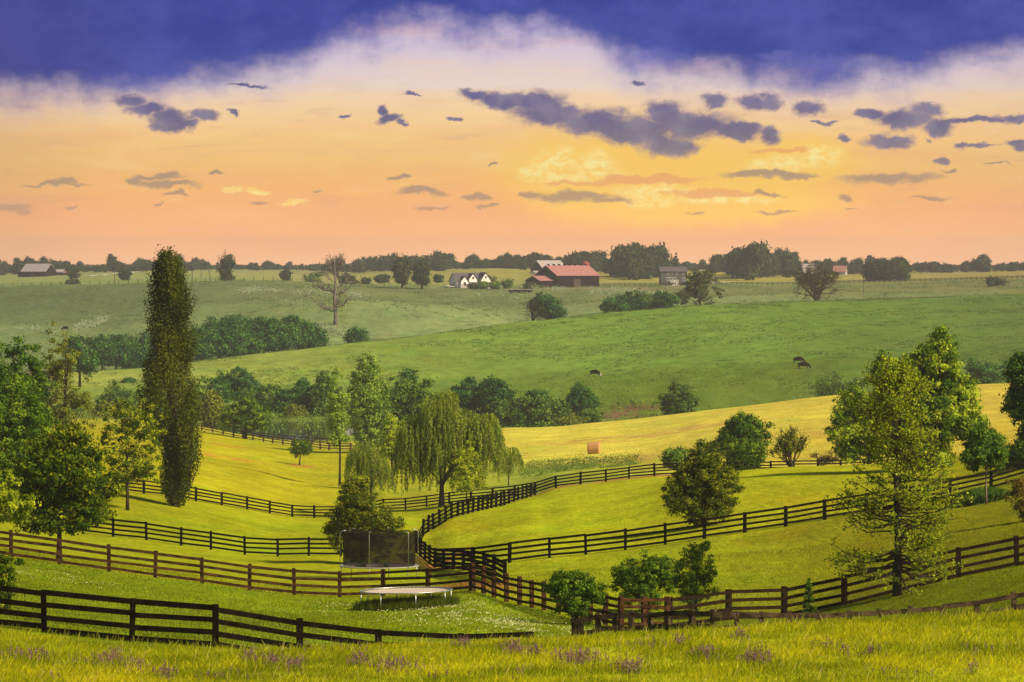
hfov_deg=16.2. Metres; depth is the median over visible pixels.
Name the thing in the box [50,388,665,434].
bank growth
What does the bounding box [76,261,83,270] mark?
distant tree
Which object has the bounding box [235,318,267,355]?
valley tree
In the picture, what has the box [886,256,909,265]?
ridge tree
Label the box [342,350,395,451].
tall green tree
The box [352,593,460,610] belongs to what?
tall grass
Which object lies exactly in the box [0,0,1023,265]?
sky
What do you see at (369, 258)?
distant tree
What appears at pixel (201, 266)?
distant tree
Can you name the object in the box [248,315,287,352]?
valley tree
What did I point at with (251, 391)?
pond bush
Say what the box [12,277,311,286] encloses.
wire fence
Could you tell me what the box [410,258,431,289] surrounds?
ridge tree
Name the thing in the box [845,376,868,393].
leafy bush
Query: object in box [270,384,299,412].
pond bush
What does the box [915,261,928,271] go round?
distant tree
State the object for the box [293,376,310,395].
pond bush
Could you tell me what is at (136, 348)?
valley tree
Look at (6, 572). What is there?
leafy bush
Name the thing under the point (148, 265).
distant tree
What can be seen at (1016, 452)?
leafy bush
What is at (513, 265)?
distant tree
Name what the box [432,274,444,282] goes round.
distant bush
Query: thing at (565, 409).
ditch bush
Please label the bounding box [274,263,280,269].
distant tree
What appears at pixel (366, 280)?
distant bush
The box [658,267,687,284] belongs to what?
farmhouse
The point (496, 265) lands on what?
distant tree
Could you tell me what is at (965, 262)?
distant tree
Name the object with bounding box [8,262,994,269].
distant woods
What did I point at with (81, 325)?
flowering scrub
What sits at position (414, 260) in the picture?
distant tree
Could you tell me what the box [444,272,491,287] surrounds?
farmhouse
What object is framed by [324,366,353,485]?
slender tree
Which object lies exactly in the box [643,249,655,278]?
distant tree
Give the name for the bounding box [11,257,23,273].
distant tree
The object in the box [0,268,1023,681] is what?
ground
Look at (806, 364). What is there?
cow
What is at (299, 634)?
board fence
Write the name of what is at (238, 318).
valley tree
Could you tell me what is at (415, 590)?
trampoline
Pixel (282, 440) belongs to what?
board fence
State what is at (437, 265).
distant tree
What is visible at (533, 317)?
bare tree
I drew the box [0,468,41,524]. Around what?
yellow leaved tree
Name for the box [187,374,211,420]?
pond bush
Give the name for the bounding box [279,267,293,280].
distant bush
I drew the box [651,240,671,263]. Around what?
distant tree
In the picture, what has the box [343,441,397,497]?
weeping willow
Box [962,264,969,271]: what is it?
distant tree
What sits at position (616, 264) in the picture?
distant tree
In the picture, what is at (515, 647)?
purple wildflowers
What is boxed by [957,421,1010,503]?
round tree
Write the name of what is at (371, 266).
distant tree
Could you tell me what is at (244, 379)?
pond bush
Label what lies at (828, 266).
distant tree
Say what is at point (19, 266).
distant tree
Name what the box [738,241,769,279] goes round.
distant tree
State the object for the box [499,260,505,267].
distant tree
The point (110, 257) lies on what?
distant tree
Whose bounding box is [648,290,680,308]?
crest bush
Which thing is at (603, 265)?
distant tree
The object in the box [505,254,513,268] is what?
distant tree
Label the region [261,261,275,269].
distant tree
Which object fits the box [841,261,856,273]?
distant tree
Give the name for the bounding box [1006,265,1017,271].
distant tree
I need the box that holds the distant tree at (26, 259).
[23,255,31,264]
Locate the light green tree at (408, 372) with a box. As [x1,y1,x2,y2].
[395,363,419,409]
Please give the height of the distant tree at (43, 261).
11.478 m
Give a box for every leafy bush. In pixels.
[0,554,25,609]
[320,475,406,554]
[336,475,369,503]
[342,326,372,342]
[713,409,775,470]
[723,435,768,470]
[804,368,850,396]
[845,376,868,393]
[963,356,1007,383]
[983,275,1007,286]
[1003,431,1023,467]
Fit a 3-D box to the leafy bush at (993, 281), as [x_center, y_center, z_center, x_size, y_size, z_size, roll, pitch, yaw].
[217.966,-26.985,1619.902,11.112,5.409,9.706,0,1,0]
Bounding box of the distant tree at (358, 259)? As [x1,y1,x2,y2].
[350,257,364,272]
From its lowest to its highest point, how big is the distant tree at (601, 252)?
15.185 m
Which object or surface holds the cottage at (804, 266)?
on the ground at (258, 468)
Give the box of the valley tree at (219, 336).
[200,315,235,357]
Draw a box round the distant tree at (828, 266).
[820,260,834,274]
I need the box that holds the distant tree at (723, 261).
[720,254,726,271]
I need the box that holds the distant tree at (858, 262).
[854,258,863,273]
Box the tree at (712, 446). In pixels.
[704,441,724,458]
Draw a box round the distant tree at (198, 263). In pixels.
[191,257,202,269]
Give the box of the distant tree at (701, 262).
[697,259,705,269]
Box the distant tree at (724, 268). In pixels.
[721,259,731,274]
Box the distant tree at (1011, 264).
[1006,262,1015,271]
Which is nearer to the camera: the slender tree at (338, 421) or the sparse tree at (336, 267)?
the slender tree at (338, 421)
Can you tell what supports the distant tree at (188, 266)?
on the ground at (258, 468)
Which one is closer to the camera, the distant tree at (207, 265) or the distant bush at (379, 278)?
the distant bush at (379, 278)
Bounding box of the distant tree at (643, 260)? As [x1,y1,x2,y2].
[620,247,650,279]
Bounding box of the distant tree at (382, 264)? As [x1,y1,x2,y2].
[376,256,391,270]
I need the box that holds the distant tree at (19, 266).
[14,261,23,272]
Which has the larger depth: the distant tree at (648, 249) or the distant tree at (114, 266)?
the distant tree at (114, 266)
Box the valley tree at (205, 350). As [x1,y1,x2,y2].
[189,325,217,361]
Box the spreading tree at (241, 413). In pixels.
[214,394,278,438]
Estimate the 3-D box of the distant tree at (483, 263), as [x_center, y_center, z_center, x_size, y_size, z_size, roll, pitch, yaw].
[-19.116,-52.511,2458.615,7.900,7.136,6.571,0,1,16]
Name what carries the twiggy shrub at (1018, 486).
on the ground at (258, 468)
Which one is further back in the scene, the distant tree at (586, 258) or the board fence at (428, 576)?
the distant tree at (586, 258)
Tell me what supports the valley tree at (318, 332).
on the ground at (258, 468)
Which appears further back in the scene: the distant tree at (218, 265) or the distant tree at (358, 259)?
the distant tree at (218, 265)
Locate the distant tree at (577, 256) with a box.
[565,250,600,270]
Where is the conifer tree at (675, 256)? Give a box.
[674,252,679,266]
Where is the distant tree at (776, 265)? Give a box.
[771,257,781,276]
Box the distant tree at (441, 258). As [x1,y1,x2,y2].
[431,255,446,270]
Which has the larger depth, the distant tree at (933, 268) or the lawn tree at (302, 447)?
the distant tree at (933, 268)
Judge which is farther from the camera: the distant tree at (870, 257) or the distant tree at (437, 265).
the distant tree at (870, 257)
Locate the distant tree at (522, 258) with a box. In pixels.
[517,255,528,269]
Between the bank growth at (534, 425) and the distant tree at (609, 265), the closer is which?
the bank growth at (534, 425)
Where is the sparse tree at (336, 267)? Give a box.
[317,251,345,283]
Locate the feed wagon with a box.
[516,289,531,292]
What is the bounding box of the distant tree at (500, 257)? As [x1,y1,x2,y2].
[497,254,504,261]
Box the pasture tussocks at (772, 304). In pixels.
[15,293,1023,421]
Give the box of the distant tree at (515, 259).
[511,256,519,268]
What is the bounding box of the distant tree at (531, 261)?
[527,252,537,266]
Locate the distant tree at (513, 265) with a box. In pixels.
[503,262,517,268]
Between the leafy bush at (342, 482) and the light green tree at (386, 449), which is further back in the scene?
the light green tree at (386, 449)
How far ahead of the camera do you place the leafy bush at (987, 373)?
766.58 m
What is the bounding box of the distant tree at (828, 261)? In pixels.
[822,258,838,274]
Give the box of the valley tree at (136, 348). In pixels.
[122,334,148,368]
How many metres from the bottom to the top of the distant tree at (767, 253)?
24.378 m
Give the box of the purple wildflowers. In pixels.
[1,625,1010,680]
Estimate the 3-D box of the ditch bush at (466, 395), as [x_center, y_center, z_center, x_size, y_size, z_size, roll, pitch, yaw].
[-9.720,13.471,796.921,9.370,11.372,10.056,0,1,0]
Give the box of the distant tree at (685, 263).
[681,261,690,266]
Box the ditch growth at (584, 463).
[519,448,652,477]
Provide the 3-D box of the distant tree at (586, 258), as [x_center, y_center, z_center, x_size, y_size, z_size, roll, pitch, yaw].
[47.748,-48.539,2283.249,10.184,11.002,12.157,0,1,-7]
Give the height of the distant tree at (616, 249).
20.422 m
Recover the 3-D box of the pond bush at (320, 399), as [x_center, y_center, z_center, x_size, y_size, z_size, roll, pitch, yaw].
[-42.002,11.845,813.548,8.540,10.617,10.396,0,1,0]
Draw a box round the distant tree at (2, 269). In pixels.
[0,264,7,274]
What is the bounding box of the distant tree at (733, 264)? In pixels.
[721,245,772,278]
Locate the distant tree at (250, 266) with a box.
[244,262,254,269]
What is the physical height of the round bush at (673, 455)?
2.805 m
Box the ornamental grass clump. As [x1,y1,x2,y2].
[948,486,1010,507]
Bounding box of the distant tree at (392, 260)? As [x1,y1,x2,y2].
[389,257,395,268]
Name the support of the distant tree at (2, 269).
on the ground at (258, 468)
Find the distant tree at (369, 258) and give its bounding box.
[365,256,371,270]
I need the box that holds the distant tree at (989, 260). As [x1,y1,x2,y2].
[986,257,992,271]
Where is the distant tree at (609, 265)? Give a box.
[603,248,621,277]
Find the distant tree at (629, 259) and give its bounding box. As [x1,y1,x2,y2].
[614,243,646,279]
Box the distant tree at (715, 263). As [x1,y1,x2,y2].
[707,254,723,271]
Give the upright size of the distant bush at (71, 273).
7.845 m
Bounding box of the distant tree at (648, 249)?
[640,245,657,274]
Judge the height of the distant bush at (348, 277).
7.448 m
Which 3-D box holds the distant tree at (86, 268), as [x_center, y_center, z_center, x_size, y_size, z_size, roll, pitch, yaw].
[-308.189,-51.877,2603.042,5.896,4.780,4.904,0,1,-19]
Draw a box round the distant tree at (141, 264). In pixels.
[133,260,145,270]
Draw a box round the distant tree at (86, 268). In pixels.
[83,266,89,271]
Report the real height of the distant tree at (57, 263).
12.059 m
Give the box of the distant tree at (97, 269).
[93,266,101,271]
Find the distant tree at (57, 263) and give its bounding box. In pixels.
[47,258,62,269]
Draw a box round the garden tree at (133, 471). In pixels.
[99,396,168,509]
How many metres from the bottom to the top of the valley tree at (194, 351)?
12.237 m
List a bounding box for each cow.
[589,370,601,375]
[793,356,804,362]
[797,362,810,368]
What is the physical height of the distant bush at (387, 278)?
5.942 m
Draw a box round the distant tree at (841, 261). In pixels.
[835,257,848,265]
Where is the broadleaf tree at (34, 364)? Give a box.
[0,335,61,475]
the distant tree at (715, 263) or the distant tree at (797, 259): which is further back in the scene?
the distant tree at (715, 263)
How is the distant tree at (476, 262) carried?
on the ground at (258, 468)
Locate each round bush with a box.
[526,289,567,319]
[657,379,699,414]
[658,445,688,468]
[659,438,744,526]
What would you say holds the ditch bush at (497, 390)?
on the ground at (258, 468)
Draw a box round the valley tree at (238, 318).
[219,312,251,326]
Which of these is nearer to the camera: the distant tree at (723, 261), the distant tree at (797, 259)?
the distant tree at (797, 259)
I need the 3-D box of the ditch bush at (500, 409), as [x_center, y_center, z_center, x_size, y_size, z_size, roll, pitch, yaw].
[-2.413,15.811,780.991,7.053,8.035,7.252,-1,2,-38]
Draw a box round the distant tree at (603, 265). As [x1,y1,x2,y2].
[601,260,609,273]
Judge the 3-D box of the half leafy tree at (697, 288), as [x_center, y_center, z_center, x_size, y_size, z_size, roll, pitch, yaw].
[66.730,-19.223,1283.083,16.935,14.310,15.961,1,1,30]
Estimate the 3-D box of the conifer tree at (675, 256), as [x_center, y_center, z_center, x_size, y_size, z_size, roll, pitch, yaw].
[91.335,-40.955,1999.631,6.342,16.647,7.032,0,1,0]
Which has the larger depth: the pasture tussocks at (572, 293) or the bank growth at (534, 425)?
the pasture tussocks at (572, 293)
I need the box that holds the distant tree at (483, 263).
[479,259,488,268]
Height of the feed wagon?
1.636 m
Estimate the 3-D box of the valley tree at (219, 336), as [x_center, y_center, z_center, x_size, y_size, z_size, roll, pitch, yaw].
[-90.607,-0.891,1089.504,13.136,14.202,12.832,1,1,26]
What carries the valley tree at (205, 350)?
on the ground at (258, 468)
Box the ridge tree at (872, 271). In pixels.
[859,257,885,280]
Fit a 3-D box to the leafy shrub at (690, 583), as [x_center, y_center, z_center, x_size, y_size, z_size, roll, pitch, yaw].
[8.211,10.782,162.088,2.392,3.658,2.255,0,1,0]
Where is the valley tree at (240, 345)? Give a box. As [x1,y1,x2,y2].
[217,316,249,357]
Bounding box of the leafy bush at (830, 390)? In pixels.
[804,368,850,396]
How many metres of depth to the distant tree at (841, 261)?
2454.93 m
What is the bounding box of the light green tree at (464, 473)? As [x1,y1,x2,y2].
[445,440,489,503]
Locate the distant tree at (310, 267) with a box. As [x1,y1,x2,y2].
[308,264,318,270]
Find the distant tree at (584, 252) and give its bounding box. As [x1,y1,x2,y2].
[577,250,592,254]
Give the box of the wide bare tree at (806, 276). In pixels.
[788,259,845,300]
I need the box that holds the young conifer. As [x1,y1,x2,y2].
[797,578,819,612]
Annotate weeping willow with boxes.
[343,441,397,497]
[392,388,510,506]
[491,446,525,485]
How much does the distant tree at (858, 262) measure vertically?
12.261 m
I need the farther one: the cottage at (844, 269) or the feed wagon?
the cottage at (844, 269)
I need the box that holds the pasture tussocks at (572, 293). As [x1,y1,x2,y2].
[0,275,1023,339]
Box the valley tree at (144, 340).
[136,329,157,366]
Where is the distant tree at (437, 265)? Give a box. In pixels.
[432,259,447,270]
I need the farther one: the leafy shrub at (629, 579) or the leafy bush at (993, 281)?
the leafy bush at (993, 281)
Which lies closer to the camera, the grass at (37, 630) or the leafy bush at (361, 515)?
the grass at (37, 630)
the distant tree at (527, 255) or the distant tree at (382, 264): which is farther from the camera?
the distant tree at (382, 264)
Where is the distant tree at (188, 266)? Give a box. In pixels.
[184,262,195,270]
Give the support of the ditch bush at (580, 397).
on the ground at (258, 468)
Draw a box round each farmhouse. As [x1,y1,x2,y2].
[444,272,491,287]
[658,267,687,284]
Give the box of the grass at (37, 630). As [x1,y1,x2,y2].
[0,618,263,650]
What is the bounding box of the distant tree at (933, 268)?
[926,263,945,272]
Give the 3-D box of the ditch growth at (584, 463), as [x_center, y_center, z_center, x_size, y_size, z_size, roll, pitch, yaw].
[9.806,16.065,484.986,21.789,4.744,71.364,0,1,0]
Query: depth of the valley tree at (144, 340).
1061.54 m
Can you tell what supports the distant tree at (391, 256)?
on the ground at (258, 468)
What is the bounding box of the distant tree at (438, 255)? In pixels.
[422,253,448,269]
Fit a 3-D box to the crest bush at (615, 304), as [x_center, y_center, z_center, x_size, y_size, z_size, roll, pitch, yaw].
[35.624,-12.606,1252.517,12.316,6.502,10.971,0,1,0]
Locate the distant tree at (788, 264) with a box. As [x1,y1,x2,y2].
[779,255,799,277]
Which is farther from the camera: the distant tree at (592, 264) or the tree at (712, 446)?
the distant tree at (592, 264)
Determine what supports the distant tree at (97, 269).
on the ground at (258, 468)
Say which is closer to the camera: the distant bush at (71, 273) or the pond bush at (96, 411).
the pond bush at (96, 411)
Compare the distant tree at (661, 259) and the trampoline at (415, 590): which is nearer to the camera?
the trampoline at (415, 590)
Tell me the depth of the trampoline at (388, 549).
220.46 m
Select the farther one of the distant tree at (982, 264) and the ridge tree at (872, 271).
the distant tree at (982, 264)
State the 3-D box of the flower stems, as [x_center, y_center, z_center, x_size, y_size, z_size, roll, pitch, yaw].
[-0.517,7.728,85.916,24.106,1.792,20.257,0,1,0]
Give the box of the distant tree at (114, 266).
[109,259,124,271]
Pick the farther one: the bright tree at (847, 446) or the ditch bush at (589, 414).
the ditch bush at (589, 414)
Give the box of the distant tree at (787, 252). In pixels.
[778,248,797,263]
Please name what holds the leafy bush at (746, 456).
on the ground at (258, 468)
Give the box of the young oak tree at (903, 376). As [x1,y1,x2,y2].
[823,355,974,596]
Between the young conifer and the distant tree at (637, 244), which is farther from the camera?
the distant tree at (637, 244)
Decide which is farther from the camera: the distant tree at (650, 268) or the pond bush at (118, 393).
the distant tree at (650, 268)
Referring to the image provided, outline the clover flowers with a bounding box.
[18,567,590,634]
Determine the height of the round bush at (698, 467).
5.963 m
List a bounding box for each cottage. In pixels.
[800,264,817,273]
[833,266,847,274]
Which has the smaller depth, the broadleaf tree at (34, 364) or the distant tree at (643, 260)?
the broadleaf tree at (34, 364)
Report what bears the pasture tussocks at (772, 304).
on the ground at (258, 468)
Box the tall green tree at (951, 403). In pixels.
[862,324,990,468]
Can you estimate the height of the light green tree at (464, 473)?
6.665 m
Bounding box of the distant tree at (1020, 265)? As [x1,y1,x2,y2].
[1016,261,1023,270]
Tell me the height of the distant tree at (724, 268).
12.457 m
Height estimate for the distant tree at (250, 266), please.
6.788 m
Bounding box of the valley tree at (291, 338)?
[264,319,303,352]
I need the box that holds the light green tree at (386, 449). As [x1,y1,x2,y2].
[371,413,400,485]
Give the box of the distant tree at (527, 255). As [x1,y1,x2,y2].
[525,253,532,268]
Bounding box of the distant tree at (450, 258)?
[431,249,456,268]
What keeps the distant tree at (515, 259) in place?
on the ground at (258, 468)
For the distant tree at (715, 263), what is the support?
on the ground at (258, 468)
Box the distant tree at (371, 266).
[367,259,376,271]
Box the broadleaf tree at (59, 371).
[26,321,98,451]
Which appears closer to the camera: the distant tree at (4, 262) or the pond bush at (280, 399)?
the pond bush at (280, 399)
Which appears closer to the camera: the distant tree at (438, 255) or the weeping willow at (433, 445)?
the weeping willow at (433, 445)
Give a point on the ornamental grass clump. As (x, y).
(994, 493)
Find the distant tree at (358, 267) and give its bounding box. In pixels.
[350,260,367,272]
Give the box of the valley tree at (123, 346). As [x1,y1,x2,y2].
[107,333,134,368]
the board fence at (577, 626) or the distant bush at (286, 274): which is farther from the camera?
the distant bush at (286, 274)
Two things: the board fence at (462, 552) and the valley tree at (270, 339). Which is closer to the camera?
the board fence at (462, 552)
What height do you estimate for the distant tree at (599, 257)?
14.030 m
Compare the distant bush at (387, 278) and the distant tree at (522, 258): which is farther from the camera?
the distant tree at (522, 258)
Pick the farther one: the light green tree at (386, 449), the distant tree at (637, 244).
the distant tree at (637, 244)
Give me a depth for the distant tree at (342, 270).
2720.49 m
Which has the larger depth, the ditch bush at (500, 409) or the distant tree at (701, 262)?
the distant tree at (701, 262)
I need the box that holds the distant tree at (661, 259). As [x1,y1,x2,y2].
[647,245,671,277]
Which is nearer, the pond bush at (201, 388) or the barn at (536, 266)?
the pond bush at (201, 388)
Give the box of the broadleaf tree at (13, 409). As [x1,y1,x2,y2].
[0,371,54,513]
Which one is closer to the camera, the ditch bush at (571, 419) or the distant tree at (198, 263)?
the ditch bush at (571, 419)
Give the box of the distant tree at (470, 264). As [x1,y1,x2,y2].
[462,261,474,268]
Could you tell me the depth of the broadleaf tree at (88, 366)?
888.40 m
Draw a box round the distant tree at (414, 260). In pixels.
[409,253,434,269]
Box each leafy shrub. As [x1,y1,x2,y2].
[540,567,608,624]
[608,548,679,611]
[668,539,719,616]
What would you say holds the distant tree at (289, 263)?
on the ground at (258, 468)
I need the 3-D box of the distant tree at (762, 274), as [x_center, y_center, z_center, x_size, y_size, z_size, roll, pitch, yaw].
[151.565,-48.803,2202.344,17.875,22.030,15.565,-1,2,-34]
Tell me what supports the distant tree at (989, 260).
on the ground at (258, 468)
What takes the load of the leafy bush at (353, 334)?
on the ground at (258, 468)
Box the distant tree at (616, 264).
[612,248,626,277]
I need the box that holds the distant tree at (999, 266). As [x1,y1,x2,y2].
[994,261,1006,269]
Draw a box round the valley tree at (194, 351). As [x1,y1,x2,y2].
[183,339,197,360]
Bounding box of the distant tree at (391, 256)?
[375,252,400,270]
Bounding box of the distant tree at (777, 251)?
[772,247,783,274]
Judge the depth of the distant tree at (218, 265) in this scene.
2826.09 m
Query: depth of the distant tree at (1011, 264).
2487.05 m
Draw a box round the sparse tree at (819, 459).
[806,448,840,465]
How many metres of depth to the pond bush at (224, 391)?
848.61 m
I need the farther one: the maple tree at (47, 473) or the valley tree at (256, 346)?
the valley tree at (256, 346)
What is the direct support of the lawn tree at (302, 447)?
on the ground at (258, 468)
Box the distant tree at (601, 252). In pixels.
[597,250,608,271]
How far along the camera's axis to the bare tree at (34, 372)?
660.66 m
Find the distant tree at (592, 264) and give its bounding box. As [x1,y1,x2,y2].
[585,259,596,271]
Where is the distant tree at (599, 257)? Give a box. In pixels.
[585,252,605,271]
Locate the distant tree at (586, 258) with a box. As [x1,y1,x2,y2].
[581,256,593,261]
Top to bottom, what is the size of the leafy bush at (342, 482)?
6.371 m
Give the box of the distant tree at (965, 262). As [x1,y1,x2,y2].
[961,260,969,270]
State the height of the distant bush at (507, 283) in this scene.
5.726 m
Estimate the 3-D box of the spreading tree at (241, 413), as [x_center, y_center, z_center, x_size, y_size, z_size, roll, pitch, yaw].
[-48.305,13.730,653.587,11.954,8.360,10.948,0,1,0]
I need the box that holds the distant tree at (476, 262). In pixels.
[471,258,483,268]
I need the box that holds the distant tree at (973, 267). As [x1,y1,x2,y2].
[969,258,976,271]
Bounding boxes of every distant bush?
[64,279,80,284]
[66,266,80,278]
[116,266,131,280]
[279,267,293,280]
[302,272,322,281]
[340,272,359,283]
[360,276,371,283]
[373,274,385,282]
[383,273,391,282]
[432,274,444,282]
[466,283,479,288]
[477,279,489,288]
[487,281,502,288]
[501,278,513,288]
[522,281,536,288]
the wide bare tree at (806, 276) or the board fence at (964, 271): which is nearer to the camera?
the wide bare tree at (806, 276)
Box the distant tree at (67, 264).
[61,260,71,270]
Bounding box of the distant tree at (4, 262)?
[2,260,7,272]
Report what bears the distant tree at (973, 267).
on the ground at (258, 468)
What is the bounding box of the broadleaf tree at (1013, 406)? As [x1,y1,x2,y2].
[998,349,1023,446]
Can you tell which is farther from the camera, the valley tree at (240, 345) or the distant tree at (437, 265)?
the distant tree at (437, 265)
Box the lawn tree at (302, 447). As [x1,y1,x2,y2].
[287,438,313,464]
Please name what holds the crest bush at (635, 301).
on the ground at (258, 468)
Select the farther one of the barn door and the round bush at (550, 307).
the barn door
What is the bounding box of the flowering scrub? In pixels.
[15,284,661,338]
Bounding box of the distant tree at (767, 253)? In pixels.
[725,240,772,276]
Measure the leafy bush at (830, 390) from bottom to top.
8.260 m
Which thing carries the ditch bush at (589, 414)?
on the ground at (258, 468)
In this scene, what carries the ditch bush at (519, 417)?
on the ground at (258, 468)
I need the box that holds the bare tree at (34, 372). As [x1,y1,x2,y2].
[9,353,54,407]
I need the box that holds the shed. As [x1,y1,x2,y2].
[56,269,66,274]
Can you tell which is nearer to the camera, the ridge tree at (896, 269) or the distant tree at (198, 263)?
the ridge tree at (896, 269)
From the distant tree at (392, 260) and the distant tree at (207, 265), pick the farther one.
the distant tree at (207, 265)
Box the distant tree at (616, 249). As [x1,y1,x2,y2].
[611,244,627,276]
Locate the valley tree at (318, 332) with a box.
[297,321,329,349]
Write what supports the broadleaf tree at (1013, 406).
on the ground at (258, 468)
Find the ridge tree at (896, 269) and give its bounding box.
[880,256,911,280]
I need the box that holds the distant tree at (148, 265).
[143,261,154,270]
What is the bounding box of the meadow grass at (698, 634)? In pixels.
[0,606,1023,681]
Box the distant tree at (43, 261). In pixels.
[40,259,47,263]
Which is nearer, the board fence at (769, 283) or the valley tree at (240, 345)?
the valley tree at (240, 345)
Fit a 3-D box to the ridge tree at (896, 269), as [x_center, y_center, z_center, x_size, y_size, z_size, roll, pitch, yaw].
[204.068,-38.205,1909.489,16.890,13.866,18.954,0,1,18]
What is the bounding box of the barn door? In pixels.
[574,279,580,286]
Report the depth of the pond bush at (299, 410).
807.33 m
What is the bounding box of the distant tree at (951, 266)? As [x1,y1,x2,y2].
[948,264,954,272]
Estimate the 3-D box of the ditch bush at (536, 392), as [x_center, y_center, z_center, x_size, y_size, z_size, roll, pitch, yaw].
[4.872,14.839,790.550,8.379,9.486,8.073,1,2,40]
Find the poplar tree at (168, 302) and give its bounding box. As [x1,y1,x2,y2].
[136,244,205,506]
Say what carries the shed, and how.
on the ground at (258, 468)
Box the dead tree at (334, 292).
[301,254,357,324]
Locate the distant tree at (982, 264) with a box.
[974,255,990,271]
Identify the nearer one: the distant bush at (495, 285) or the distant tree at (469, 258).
the distant bush at (495, 285)
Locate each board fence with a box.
[0,530,473,596]
[0,585,533,649]
[6,518,341,556]
[81,456,890,517]
[181,423,351,450]
[259,432,327,442]
[415,482,536,538]
[415,535,506,584]
[434,462,1023,564]
[471,564,670,628]
[571,592,1023,636]
[599,275,1023,285]
[671,535,1023,623]
[702,274,783,276]
[820,269,1020,273]
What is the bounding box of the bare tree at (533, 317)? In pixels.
[522,295,547,320]
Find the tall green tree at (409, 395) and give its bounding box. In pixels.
[383,374,437,428]
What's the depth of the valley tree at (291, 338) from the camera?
1111.95 m
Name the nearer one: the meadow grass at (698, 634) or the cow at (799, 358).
the meadow grass at (698, 634)
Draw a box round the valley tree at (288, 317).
[280,315,315,349]
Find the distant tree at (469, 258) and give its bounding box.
[464,253,479,262]
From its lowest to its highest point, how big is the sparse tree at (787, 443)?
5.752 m
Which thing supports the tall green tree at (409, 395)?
on the ground at (258, 468)
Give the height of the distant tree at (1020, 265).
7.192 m
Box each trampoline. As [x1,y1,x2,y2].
[339,528,418,578]
[360,586,452,604]
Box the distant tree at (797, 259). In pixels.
[792,251,801,274]
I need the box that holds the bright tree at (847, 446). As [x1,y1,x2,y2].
[822,381,889,463]
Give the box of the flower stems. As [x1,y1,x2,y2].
[0,631,993,681]
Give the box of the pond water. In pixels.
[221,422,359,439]
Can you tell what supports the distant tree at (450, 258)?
on the ground at (258, 468)
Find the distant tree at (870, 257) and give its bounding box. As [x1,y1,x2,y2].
[863,255,877,262]
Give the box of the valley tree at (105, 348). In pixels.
[89,332,119,369]
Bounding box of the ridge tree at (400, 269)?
[390,253,411,287]
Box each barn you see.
[18,264,56,276]
[525,264,599,287]
[529,260,562,274]
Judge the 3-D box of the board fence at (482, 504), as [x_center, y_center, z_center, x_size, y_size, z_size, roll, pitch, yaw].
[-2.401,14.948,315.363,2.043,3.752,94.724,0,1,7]
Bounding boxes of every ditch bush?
[450,376,483,418]
[471,374,518,419]
[484,397,512,427]
[505,410,527,426]
[508,393,533,426]
[518,387,551,421]
[519,394,560,426]
[546,398,573,417]
[547,412,586,425]
[565,381,600,413]
[572,408,605,422]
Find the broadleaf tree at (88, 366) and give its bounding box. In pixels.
[58,334,105,386]
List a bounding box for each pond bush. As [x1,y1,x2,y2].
[89,400,130,416]
[94,379,138,410]
[119,376,139,382]
[133,390,164,408]
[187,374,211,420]
[197,388,227,427]
[205,375,233,402]
[209,366,261,399]
[233,384,259,403]
[256,381,287,410]
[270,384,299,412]
[281,402,309,417]
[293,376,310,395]
[296,383,320,411]
[308,370,342,416]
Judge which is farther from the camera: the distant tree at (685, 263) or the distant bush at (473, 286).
the distant tree at (685, 263)
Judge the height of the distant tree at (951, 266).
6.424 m
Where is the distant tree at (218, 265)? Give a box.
[215,262,220,269]
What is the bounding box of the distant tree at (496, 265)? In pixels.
[493,261,499,267]
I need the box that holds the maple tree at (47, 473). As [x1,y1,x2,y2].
[0,420,126,560]
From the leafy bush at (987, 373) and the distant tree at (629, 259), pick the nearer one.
the leafy bush at (987, 373)
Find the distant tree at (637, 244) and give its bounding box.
[617,242,647,278]
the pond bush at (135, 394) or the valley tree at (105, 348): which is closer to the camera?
the pond bush at (135, 394)
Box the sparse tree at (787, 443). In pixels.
[763,420,810,466]
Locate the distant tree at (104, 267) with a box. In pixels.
[101,264,108,271]
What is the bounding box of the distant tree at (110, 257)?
[106,253,117,271]
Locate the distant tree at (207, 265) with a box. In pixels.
[202,261,211,269]
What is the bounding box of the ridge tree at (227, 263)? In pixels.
[215,253,235,280]
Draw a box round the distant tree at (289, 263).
[285,261,293,269]
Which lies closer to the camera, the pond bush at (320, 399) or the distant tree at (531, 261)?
the pond bush at (320, 399)
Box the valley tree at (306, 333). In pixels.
[285,316,321,350]
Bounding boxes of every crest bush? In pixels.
[597,296,631,312]
[613,288,650,310]
[639,291,655,309]
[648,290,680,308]
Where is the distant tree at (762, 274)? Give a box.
[750,243,773,277]
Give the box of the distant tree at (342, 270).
[336,261,345,271]
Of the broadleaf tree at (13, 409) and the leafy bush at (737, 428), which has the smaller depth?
the broadleaf tree at (13, 409)
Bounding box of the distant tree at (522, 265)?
[518,260,527,269]
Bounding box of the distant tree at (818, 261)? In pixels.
[811,259,822,263]
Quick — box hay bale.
[587,442,600,453]
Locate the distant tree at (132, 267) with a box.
[129,263,138,271]
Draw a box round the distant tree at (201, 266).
[196,259,206,269]
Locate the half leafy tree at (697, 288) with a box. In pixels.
[673,267,724,304]
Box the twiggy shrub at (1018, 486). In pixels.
[1004,477,1023,521]

